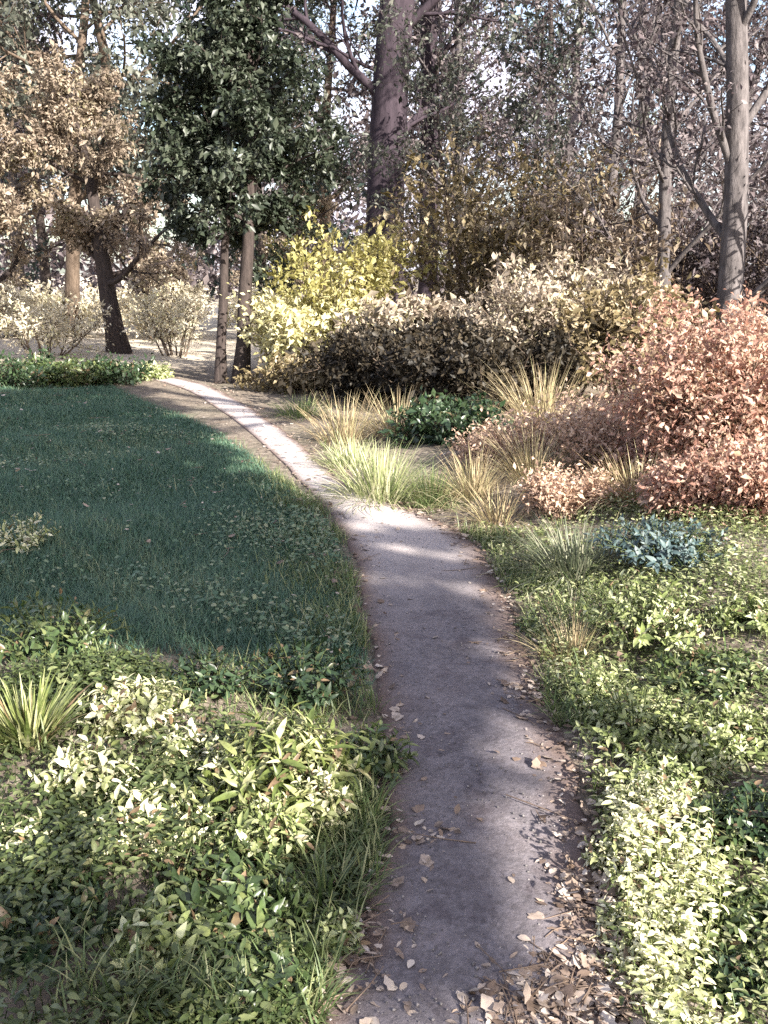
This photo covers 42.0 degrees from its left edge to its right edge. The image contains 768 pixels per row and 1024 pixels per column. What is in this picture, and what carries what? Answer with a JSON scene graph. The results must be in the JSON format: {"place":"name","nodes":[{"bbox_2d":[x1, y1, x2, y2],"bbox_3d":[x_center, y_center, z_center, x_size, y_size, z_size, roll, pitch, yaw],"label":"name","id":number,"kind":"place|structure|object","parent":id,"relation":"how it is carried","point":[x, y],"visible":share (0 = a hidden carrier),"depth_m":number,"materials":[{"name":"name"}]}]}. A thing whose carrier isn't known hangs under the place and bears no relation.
{"place":"outdoors","nodes":[
{"label":"outdoors","id":0,"kind":"place"},
{"bbox_2d":[0,381,378,714],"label":"grass","id":1,"kind":"structure","parent":0,"point":[84,529],"depth_m":6.03,"materials":[{"name":"plant"}]},
{"bbox_2d":[81,368,607,1023],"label":"path","id":2,"kind":"structure","parent":0,"point":[475,884],"depth_m":3.21,"materials":[{"name":"concrete"}]},
{"bbox_2d":[327,513,605,1023],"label":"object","id":3,"kind":"structure","parent":2,"relation":"on","point":[439,953],"depth_m":2.73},
{"bbox_2d":[0,274,767,1023],"bbox_3d":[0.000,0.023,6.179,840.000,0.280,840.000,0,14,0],"label":"ground","id":4,"kind":"structure","parent":0,"point":[190,404],"depth_m":5.91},
{"bbox_2d":[0,345,55,388],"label":"shrub","id":5,"kind":"object","parent":4,"relation":"on","point":[15,371],"visible":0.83,"depth_m":13.67,"materials":[{"name":"green plant"}]},
{"bbox_2d":[0,59,59,299],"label":"beech tree","id":6,"kind":"object","parent":4,"relation":"on","point":[19,254],"visible":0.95,"depth_m":18.62,"materials":[{"name":"beige plant"}]},
{"bbox_2d":[0,510,60,553],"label":"leafy plant","id":7,"kind":"object","parent":4,"relation":"on","point":[29,539],"visible":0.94,"depth_m":5.43,"materials":[{"name":"green plant"}]},
{"bbox_2d":[0,668,101,765],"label":"strap leaved plant","id":8,"kind":"object","parent":4,"relation":"on","point":[23,721],"visible":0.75,"depth_m":3.26,"materials":[{"name":"green plant"}]},
{"bbox_2d":[0,282,114,359],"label":"shrub","id":9,"kind":"object","parent":4,"relation":"on","point":[38,320],"visible":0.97,"depth_m":18.09,"materials":[{"name":"brown plant"}]},
{"bbox_2d":[0,858,130,978],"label":"broad leaved plant","id":10,"kind":"object","parent":4,"relation":"on","point":[73,909],"visible":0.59,"depth_m":2.36,"materials":[{"name":"green plant"}]},
{"bbox_2d":[0,588,130,664],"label":"leafy plant","id":11,"kind":"object","parent":4,"relation":"on","point":[35,626],"visible":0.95,"depth_m":3.90,"materials":[{"name":"green plant"}]},
{"bbox_2d":[25,353,110,387],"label":"shrub","id":12,"kind":"object","parent":4,"relation":"on","point":[68,374],"visible":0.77,"depth_m":13.97,"materials":[{"name":"green plant"}]},
{"bbox_2d":[2,279,138,335],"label":"pale shrub","id":13,"kind":"object","parent":4,"relation":"on","point":[54,297],"visible":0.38,"depth_m":23.71,"materials":[{"name":"brown plant"}]},
{"bbox_2d":[0,0,147,294],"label":"broadleaf tree","id":14,"kind":"object","parent":4,"relation":"on","point":[15,181],"visible":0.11,"depth_m":25.54,"materials":[{"name":"brown plant"}]},
{"bbox_2d":[0,0,164,300],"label":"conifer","id":15,"kind":"object","parent":4,"relation":"on","point":[45,274],"visible":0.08,"depth_m":32.70,"materials":[{"name":"green plant"}]},
{"bbox_2d":[27,733,144,807],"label":"leafy plant","id":16,"kind":"object","parent":4,"relation":"on","point":[69,762],"visible":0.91,"depth_m":2.97,"materials":[{"name":"green plant"}]},
{"bbox_2d":[1,38,208,353],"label":"beech tree","id":17,"kind":"object","parent":4,"relation":"on","point":[75,106],"visible":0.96,"depth_m":18.43,"materials":[{"name":"brown plant"}]},
{"bbox_2d":[76,351,154,385],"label":"shrub","id":18,"kind":"object","parent":4,"relation":"on","point":[119,372],"visible":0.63,"depth_m":14.31,"materials":[{"name":"green plant"}]},
{"bbox_2d":[0,0,233,328],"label":"broadleaf tree","id":19,"kind":"object","parent":4,"relation":"on","point":[101,38],"visible":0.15,"depth_m":24.04,"materials":[{"name":"brown plant"}]},
{"bbox_2d":[0,0,243,336],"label":"broadleaf tree","id":20,"kind":"object","parent":4,"relation":"on","point":[129,10],"visible":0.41,"depth_m":21.79,"materials":[{"name":"brown plant"}]},
{"bbox_2d":[72,671,192,747],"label":"leafy plant","id":21,"kind":"object","parent":4,"relation":"on","point":[140,698],"visible":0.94,"depth_m":3.32,"materials":[{"name":"green plant"}]},
{"bbox_2d":[70,771,223,862],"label":"leafy plant","id":22,"kind":"object","parent":4,"relation":"on","point":[147,805],"visible":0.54,"depth_m":2.80,"materials":[{"name":"green plant"}]},
{"bbox_2d":[93,893,206,979],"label":"leafy plant","id":23,"kind":"object","parent":4,"relation":"on","point":[127,927],"visible":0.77,"depth_m":2.32,"materials":[{"name":"green plant"}]},
{"bbox_2d":[116,270,214,339],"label":"pale shrub","id":24,"kind":"object","parent":4,"relation":"on","point":[198,291],"visible":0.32,"depth_m":23.03,"materials":[{"name":"brown plant"}]},
{"bbox_2d":[118,274,218,359],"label":"shrub","id":25,"kind":"object","parent":4,"relation":"on","point":[182,324],"visible":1,"depth_m":18.21,"materials":[{"name":"brown plant"}]},
{"bbox_2d":[136,717,218,774],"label":"leafy plant","id":26,"kind":"object","parent":4,"relation":"on","point":[189,735],"visible":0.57,"depth_m":3.19,"materials":[{"name":"green plant"}]},
{"bbox_2d":[0,388,360,663],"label":"weeds","id":27,"kind":"object","parent":4,"relation":"on","point":[296,518],"visible":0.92,"depth_m":5.77,"materials":[{"name":"green plant"}]},
{"bbox_2d":[0,639,377,1023],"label":"ground cover","id":28,"kind":"object","parent":4,"relation":"on","point":[78,835],"visible":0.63,"depth_m":2.61,"materials":[{"name":"green plant"}]},
{"bbox_2d":[155,644,259,704],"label":"broad leaved plant","id":29,"kind":"object","parent":4,"relation":"on","point":[207,669],"visible":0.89,"depth_m":3.70,"materials":[{"name":"green plant"}]},
{"bbox_2d":[121,835,315,965],"bbox_3d":[-0.396,0.967,2.552,0.497,0.185,0.449,10,17,37],"label":"broad leaved plant","id":30,"kind":"object","parent":4,"relation":"on","point":[243,889],"visible":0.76,"depth_m":2.50,"materials":[{"name":"green plant"}]},
{"bbox_2d":[125,0,357,383],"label":"evergreen tree","id":31,"kind":"object","parent":4,"relation":"on","point":[234,91],"visible":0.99,"depth_m":13.45,"materials":[{"name":"green plant"}]},
{"bbox_2d":[138,0,369,327],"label":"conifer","id":32,"kind":"object","parent":4,"relation":"on","point":[206,257],"visible":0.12,"depth_m":25.22,"materials":[{"name":"green plant"}]},
{"bbox_2d":[211,791,314,872],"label":"leafy plant","id":33,"kind":"object","parent":4,"relation":"on","point":[263,825],"visible":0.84,"depth_m":2.74,"materials":[{"name":"green plant"}]},
{"bbox_2d":[202,929,325,1023],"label":"broad leaved plant","id":34,"kind":"object","parent":4,"relation":"on","point":[264,984],"visible":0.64,"depth_m":2.23,"materials":[{"name":"green plant"}]},
{"bbox_2d":[224,347,333,394],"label":"olive shrub","id":35,"kind":"object","parent":4,"relation":"on","point":[271,377],"visible":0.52,"depth_m":13.28,"materials":[{"name":"brown plant"}]},
{"bbox_2d":[190,701,372,835],"bbox_3d":[-0.304,0.772,3.001,0.542,0.360,0.560,0,14,0],"label":"leafy plant","id":36,"kind":"object","parent":4,"relation":"on","point":[273,761],"visible":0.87,"depth_m":2.93,"materials":[{"name":"green plant"}]},
{"bbox_2d":[228,183,340,290],"bbox_3d":[-2.501,-6.703,25.980,3.351,4.039,2.324,-7,15,-28],"label":"beech tree","id":37,"kind":"object","parent":4,"relation":"on","point":[330,203],"visible":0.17,"depth_m":25.99,"materials":[{"name":"brown plant"}]},
{"bbox_2d":[117,0,465,295],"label":"broadleaf tree","id":38,"kind":"object","parent":4,"relation":"on","point":[328,89],"visible":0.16,"depth_m":30.30,"materials":[{"name":"brown plant"}]},
{"bbox_2d":[220,259,370,384],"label":"pale shrub","id":39,"kind":"object","parent":4,"relation":"on","point":[286,329],"visible":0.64,"depth_m":13.75,"materials":[{"name":"yellow plant"}]},
{"bbox_2d":[228,632,374,711],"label":"broad leaved plant","id":40,"kind":"object","parent":4,"relation":"on","point":[310,683],"visible":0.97,"depth_m":3.74,"materials":[{"name":"green plant"}]},
{"bbox_2d":[285,757,349,836],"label":"leafy plant","id":41,"kind":"object","parent":4,"relation":"on","point":[316,797],"visible":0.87,"depth_m":2.84,"materials":[{"name":"green plant"}]},
{"bbox_2d":[269,386,397,448],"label":"grass tuft","id":42,"kind":"object","parent":4,"relation":"on","point":[350,431],"visible":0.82,"depth_m":9.48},
{"bbox_2d":[274,840,400,929],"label":"grass tuft","id":43,"kind":"object","parent":4,"relation":"on","point":[323,882],"visible":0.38,"depth_m":2.60,"materials":[{"name":"green plant"}]},
{"bbox_2d":[312,904,371,958],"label":"leafy plant","id":44,"kind":"object","parent":4,"relation":"on","point":[352,935],"visible":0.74,"depth_m":2.40,"materials":[{"name":"green plant"}]},
{"bbox_2d":[193,0,513,325],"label":"oak tree","id":45,"kind":"object","parent":4,"relation":"on","point":[388,113],"visible":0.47,"depth_m":19.50,"materials":[{"name":"brown plant"}]},
{"bbox_2d":[254,205,452,329],"bbox_3d":[-0.418,-3.250,14.806,2.884,2.533,2.574,-3,14,-13],"label":"yellow shrub","id":46,"kind":"object","parent":4,"relation":"on","point":[373,274],"visible":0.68,"depth_m":14.40,"materials":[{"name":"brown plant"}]},
{"bbox_2d":[277,310,473,405],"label":"dark shrub","id":47,"kind":"object","parent":4,"relation":"on","point":[339,357],"visible":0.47,"depth_m":12.09,"materials":[{"name":"brown plant"}]},
{"bbox_2d":[289,437,461,516],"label":"grass tuft","id":48,"kind":"object","parent":4,"relation":"on","point":[379,482],"visible":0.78,"depth_m":7.10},
{"bbox_2d":[336,719,419,788],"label":"broad leaved plant","id":49,"kind":"object","parent":4,"relation":"on","point":[375,750],"visible":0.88,"depth_m":3.24,"materials":[{"name":"green plant"}]},
{"bbox_2d":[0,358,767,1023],"bbox_3d":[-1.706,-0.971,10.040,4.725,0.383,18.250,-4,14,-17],"label":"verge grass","id":50,"kind":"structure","parent":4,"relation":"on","point":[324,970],"depth_m":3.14,"materials":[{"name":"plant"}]},
{"bbox_2d":[0,63,767,302],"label":"woodland","id":51,"kind":"object","parent":4,"relation":"on","point":[207,275],"visible":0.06,"depth_m":50.91,"materials":[{"name":"brown plant"}]},
{"bbox_2d":[1,330,767,1023],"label":"fallen leaves","id":52,"kind":"object","parent":4,"relation":"on","point":[571,998],"visible":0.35,"depth_m":2.43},
{"bbox_2d":[277,0,521,305],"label":"tree","id":53,"kind":"object","parent":4,"relation":"on","point":[423,290],"visible":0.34,"depth_m":22.04,"materials":[{"name":"brown plant"}]},
{"bbox_2d":[329,286,483,345],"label":"pale shrub","id":54,"kind":"object","parent":4,"relation":"on","point":[426,308],"visible":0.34,"depth_m":13.42,"materials":[{"name":"brown plant"}]},
{"bbox_2d":[292,0,552,319],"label":"broadleaf tree","id":55,"kind":"object","parent":4,"relation":"on","point":[365,121],"visible":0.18,"depth_m":28.41,"materials":[{"name":"grey plant"}]},
{"bbox_2d":[377,386,514,448],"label":"evergreen shrub","id":56,"kind":"object","parent":4,"relation":"on","point":[434,421],"visible":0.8,"depth_m":8.90,"materials":[{"name":"green plant"}]},
{"bbox_2d":[358,0,569,306],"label":"young tree","id":57,"kind":"object","parent":4,"relation":"on","point":[407,77],"visible":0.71,"depth_m":17.63,"materials":[{"name":"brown plant"}]},
{"bbox_2d":[399,439,536,510],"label":"grass tuft","id":58,"kind":"object","parent":4,"relation":"on","point":[478,477],"visible":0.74,"depth_m":7.00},
{"bbox_2d":[354,0,590,328],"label":"bare tree","id":59,"kind":"object","parent":4,"relation":"on","point":[458,44],"visible":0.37,"depth_m":21.27,"materials":[{"name":"grey plant"}]},
{"bbox_2d":[351,305,613,420],"bbox_3d":[0.973,-1.619,11.526,2.739,1.500,2.641,-6,15,-22],"label":"dark shrub","id":60,"kind":"object","parent":4,"relation":"on","point":[469,359],"visible":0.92,"depth_m":10.97,"materials":[{"name":"brown plant"}]},
{"bbox_2d":[426,478,561,539],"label":"grass tuft","id":61,"kind":"object","parent":4,"relation":"on","point":[491,514],"visible":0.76,"depth_m":6.36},
{"bbox_2d":[354,114,654,331],"bbox_3d":[1.657,-3.893,15.062,4.442,3.736,4.448,9,16,32],"label":"olive shrub","id":62,"kind":"object","parent":4,"relation":"on","point":[469,247],"visible":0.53,"depth_m":14.51,"materials":[{"name":"brown plant"}]},
{"bbox_2d":[439,407,577,473],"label":"copper shrub","id":63,"kind":"object","parent":4,"relation":"on","point":[463,449],"visible":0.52,"depth_m":7.77,"materials":[{"name":"brown plant"}]},
{"bbox_2d":[459,417,601,497],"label":"grass tuft","id":64,"kind":"object","parent":4,"relation":"on","point":[537,456],"visible":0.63,"depth_m":7.16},
{"bbox_2d":[444,355,626,430],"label":"grass tuft","id":65,"kind":"object","parent":4,"relation":"on","point":[541,405],"visible":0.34,"depth_m":9.84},
{"bbox_2d":[438,0,638,271],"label":"tree","id":66,"kind":"object","parent":4,"relation":"on","point":[550,54],"visible":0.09,"depth_m":30.71,"materials":[{"name":"green plant"}]},
{"bbox_2d":[416,0,662,263],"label":"young tree","id":67,"kind":"object","parent":4,"relation":"on","point":[514,37],"visible":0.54,"depth_m":15.60,"materials":[{"name":"grey plant"}]},
{"bbox_2d":[450,243,664,400],"bbox_3d":[1.992,-2.316,12.343,3.172,1.933,2.379,-13,19,-43],"label":"tan shrub","id":68,"kind":"object","parent":4,"relation":"on","point":[528,305],"visible":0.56,"depth_m":11.84,"materials":[{"name":"brown plant"}]},
{"bbox_2d":[471,507,647,608],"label":"grass tuft","id":69,"kind":"object","parent":4,"relation":"on","point":[571,552],"visible":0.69,"depth_m":5.16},
{"bbox_2d":[474,377,651,475],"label":"copper shrub","id":70,"kind":"object","parent":4,"relation":"on","point":[593,428],"visible":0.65,"depth_m":7.45,"materials":[{"name":"brown plant"}]},
{"bbox_2d":[487,604,638,681],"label":"grass tuft","id":71,"kind":"object","parent":4,"relation":"on","point":[575,637],"visible":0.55,"depth_m":4.20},
{"bbox_2d":[491,0,652,292],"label":"bare tree","id":72,"kind":"object","parent":4,"relation":"on","point":[568,153],"visible":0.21,"depth_m":24.53,"materials":[{"name":"grey plant"}]},
{"bbox_2d":[506,454,639,526],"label":"copper shrub","id":73,"kind":"object","parent":4,"relation":"on","point":[551,492],"visible":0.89,"depth_m":6.22,"materials":[{"name":"brown plant"}]},
{"bbox_2d":[456,105,717,379],"bbox_3d":[2.666,-3.747,14.160,3.394,3.861,4.110,0,14,0],"label":"tan shrub","id":74,"kind":"object","parent":4,"relation":"on","point":[557,239],"visible":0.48,"depth_m":13.50,"materials":[{"name":"brown plant"}]},
{"bbox_2d":[552,659,626,713],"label":"leafy plant","id":75,"kind":"object","parent":4,"relation":"on","point":[585,692],"visible":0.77,"depth_m":3.73,"materials":[{"name":"green plant"}]},
{"bbox_2d":[454,0,725,278],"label":"bare tree","id":76,"kind":"object","parent":4,"relation":"on","point":[619,76],"visible":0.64,"depth_m":14.75,"materials":[{"name":"grey plant"}]},
{"bbox_2d":[578,821,652,876],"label":"leafy plant","id":77,"kind":"object","parent":4,"relation":"on","point":[598,856],"visible":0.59,"depth_m":2.73,"materials":[{"name":"green plant"}]},
{"bbox_2d":[472,491,767,1023],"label":"ground cover","id":78,"kind":"object","parent":4,"relation":"on","point":[761,887],"visible":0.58,"depth_m":3.83,"materials":[{"name":"green plant"}]},
{"bbox_2d":[481,0,767,267],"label":"bare tree","id":79,"kind":"object","parent":4,"relation":"on","point":[756,89],"visible":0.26,"depth_m":19.85,"materials":[{"name":"grey plant"}]},
{"bbox_2d":[485,0,767,334],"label":"bare tree","id":80,"kind":"object","parent":4,"relation":"on","point":[662,222],"visible":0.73,"depth_m":12.73,"materials":[{"name":"grey plant"}]},
{"bbox_2d":[571,681,695,757],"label":"leafy plant","id":81,"kind":"object","parent":4,"relation":"on","point":[628,717],"visible":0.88,"depth_m":3.37,"materials":[{"name":"green plant"}]},
{"bbox_2d":[544,256,729,402],"bbox_3d":[2.832,-2.041,11.374,2.361,1.788,2.026,0,14,0],"label":"dark shrub","id":82,"kind":"object","parent":4,"relation":"on","point":[610,322],"visible":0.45,"depth_m":11.09,"materials":[{"name":"brown plant"}]},
{"bbox_2d":[588,915,704,1009],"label":"leafy plant","id":83,"kind":"object","parent":4,"relation":"on","point":[622,953],"visible":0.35,"depth_m":2.35,"materials":[{"name":"green plant"}]},
{"bbox_2d":[528,0,767,272],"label":"broadleaf tree","id":84,"kind":"object","parent":4,"relation":"on","point":[686,94],"visible":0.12,"depth_m":33.87,"materials":[{"name":"grey plant"}]},
{"bbox_2d":[592,773,705,850],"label":"leafy plant","id":85,"kind":"object","parent":4,"relation":"on","point":[677,791],"visible":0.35,"depth_m":2.87,"materials":[{"name":"green plant"}]},
{"bbox_2d":[548,567,750,655],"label":"leafy plant","id":86,"kind":"object","parent":4,"relation":"on","point":[655,617],"visible":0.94,"depth_m":4.14,"materials":[{"name":"green plant"}]},
{"bbox_2d":[591,349,730,482],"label":"copper shrub","id":87,"kind":"object","parent":4,"relation":"on","point":[631,447],"visible":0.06,"depth_m":6.99,"materials":[{"name":"brown plant"}]},
{"bbox_2d":[580,513,743,574],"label":"blue green plant","id":88,"kind":"object","parent":4,"relation":"on","point":[648,537],"visible":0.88,"depth_m":4.98,"materials":[{"name":"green plant"}]},
{"bbox_2d":[556,0,767,306],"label":"tree","id":89,"kind":"object","parent":4,"relation":"on","point":[759,113],"visible":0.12,"depth_m":23.33,"materials":[{"name":"grey plant"}]},
{"bbox_2d":[600,732,734,804],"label":"leafy plant","id":90,"kind":"object","parent":4,"relation":"on","point":[667,762],"visible":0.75,"depth_m":3.10,"materials":[{"name":"green plant"}]},
{"bbox_2d":[603,846,733,933],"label":"leafy plant","id":91,"kind":"object","parent":4,"relation":"on","point":[652,871],"visible":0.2,"depth_m":2.56,"materials":[{"name":"green plant"}]},
{"bbox_2d":[600,770,744,1023],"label":"ground cover","id":92,"kind":"object","parent":4,"relation":"on","point":[676,1012],"visible":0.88,"depth_m":2.41,"materials":[{"name":"green plant"}]},
{"bbox_2d":[579,278,767,476],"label":"copper shrub","id":93,"kind":"object","parent":4,"relation":"on","point":[725,380],"visible":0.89,"depth_m":6.29,"materials":[{"name":"brown plant"}]},
{"bbox_2d":[614,0,767,338],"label":"bare tree","id":94,"kind":"object","parent":4,"relation":"on","point":[733,141],"visible":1,"depth_m":10.86,"materials":[{"name":"grey plant"}]},
{"bbox_2d":[615,166,767,346],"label":"dark shrub","id":95,"kind":"object","parent":4,"relation":"on","point":[695,263],"visible":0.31,"depth_m":14.32,"materials":[{"name":"brown plant"}]},
{"bbox_2d":[622,433,766,522],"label":"copper shrub","id":96,"kind":"object","parent":4,"relation":"on","point":[666,486],"visible":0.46,"depth_m":5.65,"materials":[{"name":"brown plant"}]},
{"bbox_2d":[634,177,767,364],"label":"dark shrub","id":97,"kind":"object","parent":4,"relation":"on","point":[760,246],"visible":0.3,"depth_m":13.98,"materials":[{"name":"brown plant"}]},
{"bbox_2d":[645,641,767,701],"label":"broad leaved plant","id":98,"kind":"object","parent":4,"relation":"on","point":[678,673],"visible":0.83,"depth_m":3.70,"materials":[{"name":"green plant"}]},
{"bbox_2d":[655,694,767,768],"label":"leafy plant","id":99,"kind":"object","parent":4,"relation":"on","point":[710,735],"visible":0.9,"depth_m":3.25,"materials":[{"name":"green plant"}]},
{"bbox_2d":[673,792,761,861],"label":"leafy plant","id":100,"kind":"object","parent":4,"relation":"on","point":[723,840],"visible":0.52,"depth_m":2.74,"materials":[{"name":"green plant"}]},
{"bbox_2d":[672,421,767,526],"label":"copper shrub","id":101,"kind":"object","parent":4,"relation":"on","point":[749,466],"visible":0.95,"depth_m":5.47,"materials":[{"name":"brown plant"}]},
{"bbox_2d":[687,942,767,1021],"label":"leafy plant","id":102,"kind":"object","parent":4,"relation":"on","point":[726,967],"visible":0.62,"depth_m":2.24,"materials":[{"name":"green plant"}]},
{"bbox_2d":[688,874,767,957],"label":"broad leaved plant","id":103,"kind":"object","parent":4,"relation":"on","point":[738,900],"visible":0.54,"depth_m":2.42,"materials":[{"name":"green plant"}]},
{"bbox_2d":[700,593,767,637],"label":"leafy plant","id":104,"kind":"object","parent":4,"relation":"on","point":[756,616],"visible":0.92,"depth_m":4.10,"materials":[{"name":"green plant"}]},
{"bbox_2d":[701,780,767,864],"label":"broad leaved plant","id":105,"kind":"object","parent":4,"relation":"on","point":[749,815],"visible":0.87,"depth_m":2.74,"materials":[{"name":"green plant"}]},
{"bbox_2d":[0,0,767,273],"label":"sky","id":106,"kind":"structure","parent":0,"point":[368,3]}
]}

